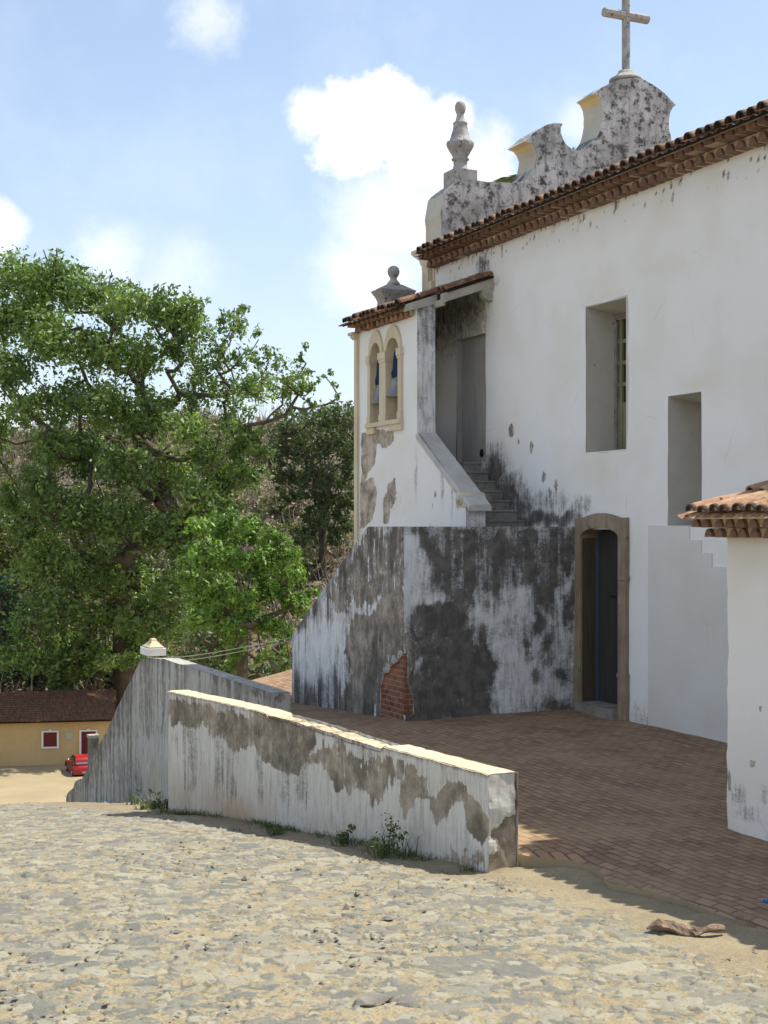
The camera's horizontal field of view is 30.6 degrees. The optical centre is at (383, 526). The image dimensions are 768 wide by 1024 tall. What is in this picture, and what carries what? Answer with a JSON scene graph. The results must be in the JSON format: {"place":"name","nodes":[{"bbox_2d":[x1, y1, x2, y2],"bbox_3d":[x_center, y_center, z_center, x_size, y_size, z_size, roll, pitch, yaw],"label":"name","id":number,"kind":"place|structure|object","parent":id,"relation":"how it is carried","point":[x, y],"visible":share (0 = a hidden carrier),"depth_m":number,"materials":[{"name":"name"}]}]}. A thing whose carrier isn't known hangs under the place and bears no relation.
{"place":"outdoors","nodes":[
{"label":"outdoors","id":0,"kind":"place"},
{"bbox_2d":[0,764,83,804],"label":"dirt ground","id":1,"kind":"structure","parent":0,"point":[41,783],"depth_m":77.84,"materials":[{"name":"beige sand"}]},
{"bbox_2d":[0,689,116,765],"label":"yellow house","id":2,"kind":"structure","parent":1,"relation":"on","point":[46,727],"depth_m":84.16,"materials":[{"name":"paint"}]},
{"bbox_2d":[41,729,58,748],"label":"window","id":3,"kind":"structure","parent":2,"relation":"in","point":[50,738],"depth_m":83.88,"materials":[{"name":"red wood"}]},
{"bbox_2d":[79,728,97,753],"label":"door","id":4,"kind":"structure","parent":2,"relation":"in","point":[83,740],"depth_m":84.23,"materials":[{"name":"red wood"}]},
{"bbox_2d":[65,754,87,775],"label":"parked car","id":5,"kind":"object","parent":1,"relation":"on","point":[76,764],"visible":0.59,"depth_m":79.92,"materials":[{"name":"red paint"}]},
{"bbox_2d":[87,734,99,766],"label":"stair pillar","id":6,"kind":"structure","parent":1,"relation":"on","point":[93,742],"depth_m":33.60,"materials":[{"name":"paint"}]},
{"bbox_2d":[0,244,341,710],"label":"spreading tree","id":7,"kind":"object","parent":1,"relation":"on","point":[121,577],"visible":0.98,"depth_m":87.34,"materials":[{"name":"green plant"}]},
{"bbox_2d":[172,586,278,679],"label":"shady tree","id":8,"kind":"object","parent":1,"relation":"on","point":[210,642],"visible":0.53,"depth_m":72.18,"materials":[{"name":"green plant"}]},
{"bbox_2d":[168,503,320,678],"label":"round tree","id":9,"kind":"object","parent":1,"relation":"on","point":[207,592],"visible":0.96,"depth_m":64.44,"materials":[{"name":"green plant"}]},
{"bbox_2d":[260,620,293,672],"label":"slender tree","id":10,"kind":"object","parent":1,"relation":"on","point":[283,651],"visible":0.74,"depth_m":60.74,"materials":[{"name":"green plant"}]},
{"bbox_2d":[678,480,767,840],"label":"annex","id":11,"kind":"object","parent":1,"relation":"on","point":[739,520],"visible":0.88,"depth_m":12.73,"materials":[{"name":"paint"}]},
{"bbox_2d":[0,425,353,691],"bbox_3d":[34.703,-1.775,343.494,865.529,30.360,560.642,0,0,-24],"label":"hillside","id":12,"kind":"structure","parent":0,"point":[313,579],"depth_m":129.13,"materials":[{"name":"green plant"}]},
{"bbox_2d":[0,507,37,587],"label":"hedge tree","id":13,"kind":"object","parent":12,"relation":"on","point":[3,553],"visible":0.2,"depth_m":107.13,"materials":[{"name":"green plant"}]},
{"bbox_2d":[0,564,55,690],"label":"broad tree","id":14,"kind":"object","parent":12,"relation":"on","point":[6,605],"visible":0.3,"depth_m":96.45,"materials":[{"name":"green plant"}]},
{"bbox_2d":[45,622,174,685],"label":"leafy tree","id":15,"kind":"object","parent":12,"relation":"on","point":[75,636],"visible":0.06,"depth_m":98.11,"materials":[{"name":"green plant"}]},
{"bbox_2d":[0,385,353,685],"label":"hill bushes","id":16,"kind":"object","parent":12,"relation":"on","point":[308,541],"visible":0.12,"depth_m":128.65,"materials":[{"name":"green plant"}]},
{"bbox_2d":[0,398,353,691],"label":"dry scrub","id":17,"kind":"object","parent":12,"relation":"on","point":[99,680],"visible":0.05,"depth_m":127.25,"materials":[{"name":"brown plant"}]},
{"bbox_2d":[265,399,353,580],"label":"dark tree","id":18,"kind":"object","parent":12,"relation":"on","point":[321,495],"visible":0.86,"depth_m":116.08,"materials":[{"name":"green plant"}]},
{"bbox_2d":[0,800,767,1023],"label":"cobbled street","id":19,"kind":"structure","parent":0,"point":[601,954],"depth_m":9.41,"materials":[{"name":"grey stone"}]},
{"bbox_2d":[119,788,147,804],"bbox_3d":[-3.547,3.882,20.065,0.410,0.295,0.446,0,0,29],"label":"weed","id":20,"kind":"object","parent":19,"relation":"on","point":[135,799],"visible":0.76,"depth_m":20.03,"materials":[{"name":"green plant"}]},
{"bbox_2d":[133,788,167,809],"bbox_3d":[-3.004,3.643,18.713,0.750,0.317,0.706,0,0,24],"label":"weed","id":21,"kind":"object","parent":19,"relation":"on","point":[145,807],"visible":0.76,"depth_m":18.71,"materials":[{"name":"green plant"}]},
{"bbox_2d":[66,638,289,802],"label":"stair wall","id":22,"kind":"structure","parent":19,"relation":"on","point":[130,755],"depth_m":27.19,"materials":[{"name":"paint"}]},
{"bbox_2d":[262,821,285,835],"bbox_3d":[-1.123,3.132,14.519,0.228,0.189,0.291,0,0,-36],"label":"weed","id":23,"kind":"object","parent":19,"relation":"on","point":[271,827],"visible":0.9,"depth_m":14.48,"materials":[{"name":"green plant"}]},
{"bbox_2d":[147,804,478,873],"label":"grass","id":24,"kind":"structure","parent":19,"relation":"on","point":[182,812],"depth_m":14.94,"materials":[{"name":"green plant"}]},
{"bbox_2d":[167,690,517,872],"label":"wall","id":25,"kind":"structure","parent":19,"relation":"on","point":[234,758],"depth_m":14.34,"materials":[{"name":"paint"}]},
{"bbox_2d":[326,823,361,847],"bbox_3d":[-0.377,2.975,13.501,0.378,0.275,0.376,0,0,5],"label":"weed","id":26,"kind":"object","parent":19,"relation":"on","point":[342,837],"visible":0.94,"depth_m":13.45,"materials":[{"name":"green plant"}]},
{"bbox_2d":[352,992,392,1007],"bbox_3d":[-0.076,2.614,7.686,0.175,0.095,0.231,0,0,31],"label":"rock","id":27,"kind":"object","parent":19,"relation":"on","point":[370,999],"visible":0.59,"depth_m":7.65,"materials":[{"name":"grey stone"}]},
{"bbox_2d":[354,835,391,853],"bbox_3d":[-0.056,2.980,13.037,0.432,0.181,0.532,0,0,-24],"label":"weed","id":28,"kind":"object","parent":19,"relation":"on","point":[372,845],"visible":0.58,"depth_m":13.13,"materials":[{"name":"green plant"}]},
{"bbox_2d":[364,812,418,859],"bbox_3d":[0.081,2.822,12.774,0.543,0.444,0.591,0,0,24],"label":"weed","id":29,"kind":"object","parent":19,"relation":"on","point":[375,839],"visible":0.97,"depth_m":12.73,"materials":[{"name":"green plant"}]},
{"bbox_2d":[388,996,398,1002],"bbox_3d":[0.054,2.621,7.736,0.077,0.061,0.103,0,0,-5],"label":"rock","id":30,"kind":"object","parent":19,"relation":"on","point":[394,999],"visible":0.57,"depth_m":7.72,"materials":[{"name":"grey stone"}]},
{"bbox_2d":[395,995,420,1007],"bbox_3d":[0.124,2.614,7.687,0.172,0.068,0.134,0,0,9],"label":"rock","id":31,"kind":"object","parent":19,"relation":"on","point":[408,1001],"visible":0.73,"depth_m":7.66,"materials":[{"name":"grey stone"}]},
{"bbox_2d":[493,174,516,182],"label":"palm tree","id":32,"kind":"object","parent":19,"relation":"on","point":[510,179],"visible":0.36,"depth_m":43.73,"materials":[{"name":"green plant"}]},
{"bbox_2d":[646,918,724,936],"bbox_3d":[2.067,2.760,9.606,0.538,0.144,0.150,0,0,6],"label":"palm husk","id":33,"kind":"object","parent":19,"relation":"on","point":[673,927],"visible":0.92,"depth_m":9.58,"materials":[{"name":"brown plant"}]},
{"bbox_2d":[0,0,767,432],"label":"sky","id":34,"kind":"structure","parent":0,"point":[277,158],"materials":[{"name":"blue"}]},
{"bbox_2d":[252,669,767,932],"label":"brick terrace","id":35,"kind":"structure","parent":0,"point":[630,807],"depth_m":14.57,"materials":[{"name":"brown brick"}]},
{"bbox_2d":[338,266,493,544],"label":"bell tower","id":36,"kind":"structure","parent":35,"relation":"on","point":[400,319],"depth_m":24.53,"materials":[{"name":"paint"}]},
{"bbox_2d":[371,360,378,404],"bbox_3d":[-0.035,-2.617,25.288,0.399,0.815,0.398,0,0,-24],"label":"bell","id":37,"kind":"object","parent":36,"relation":"hanging from","point":[375,401],"visible":0.35,"depth_m":25.24,"materials":[{"name":"metal"}]},
{"bbox_2d":[365,325,403,434],"bbox_3d":[0.155,-2.593,24.883,0.440,1.848,1.486,0,0,-24],"label":"arched window","id":38,"kind":"structure","parent":36,"relation":"in","point":[389,411],"depth_m":24.80,"materials":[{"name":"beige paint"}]},
{"bbox_2d":[385,350,397,397],"bbox_3d":[0.267,-2.681,24.623,0.486,0.815,0.486,0,0,-24],"label":"bell","id":39,"kind":"object","parent":36,"relation":"hanging from","point":[393,392],"visible":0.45,"depth_m":24.54,"materials":[{"name":"metal"}]},
{"bbox_2d":[292,433,574,720],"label":"exterior staircase","id":40,"kind":"structure","parent":35,"relation":"on","point":[458,601],"depth_m":21.02,"materials":[{"name":"paint"}]},
{"bbox_2d":[147,637,291,657],"bbox_3d":[-7.879,4.883,54.152,0.047,5.940,61.017,0,0,-12],"label":"cable","id":41,"kind":"object","parent":40,"relation":"attached to","point":[224,650],"visible":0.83,"depth_m":36.08,"materials":[{"name":"paint"}]},
{"bbox_2d":[186,640,291,660],"bbox_3d":[-7.891,4.992,54.150,0.047,6.058,61.017,0,0,-12],"label":"cable","id":42,"kind":"object","parent":40,"relation":"attached to","point":[239,651],"visible":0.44,"depth_m":32.89,"materials":[{"name":"paint"}]},
{"bbox_2d":[411,0,767,742],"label":"church","id":43,"kind":"structure","parent":35,"relation":"on","point":[601,372],"depth_m":20.45,"materials":[{"name":"paint"}]},
{"bbox_2d":[456,333,485,461],"bbox_3d":[1.601,-2.218,24.590,0.158,2.304,1.187,0,0,-24],"label":"upper doorway","id":44,"kind":"structure","parent":43,"relation":"in","point":[459,341],"depth_m":25.08,"materials":[{"name":"paint"}]},
{"bbox_2d":[462,335,485,461],"bbox_3d":[1.641,-2.218,24.608,0.070,2.200,1.083,0,0,-24],"label":"upper door","id":45,"kind":"structure","parent":43,"relation":"in","point":[474,349],"depth_m":24.66,"materials":[{"name":"paint"}]},
{"bbox_2d":[596,529,617,703],"bbox_3d":[3.596,1.350,20.976,0.390,3.100,1.606,0,0,-24],"label":"door","id":46,"kind":"structure","parent":43,"relation":"in","point":[606,539],"depth_m":21.12,"materials":[{"name":"grey paint"}]},
{"bbox_2d":[586,295,628,452],"bbox_3d":[3.533,-2.204,20.833,0.573,2.304,1.156,0,0,-24],"label":"window","id":47,"kind":"structure","parent":43,"relation":"in","point":[607,323],"depth_m":21.28,"materials":[{"name":"paint"}]}
]}

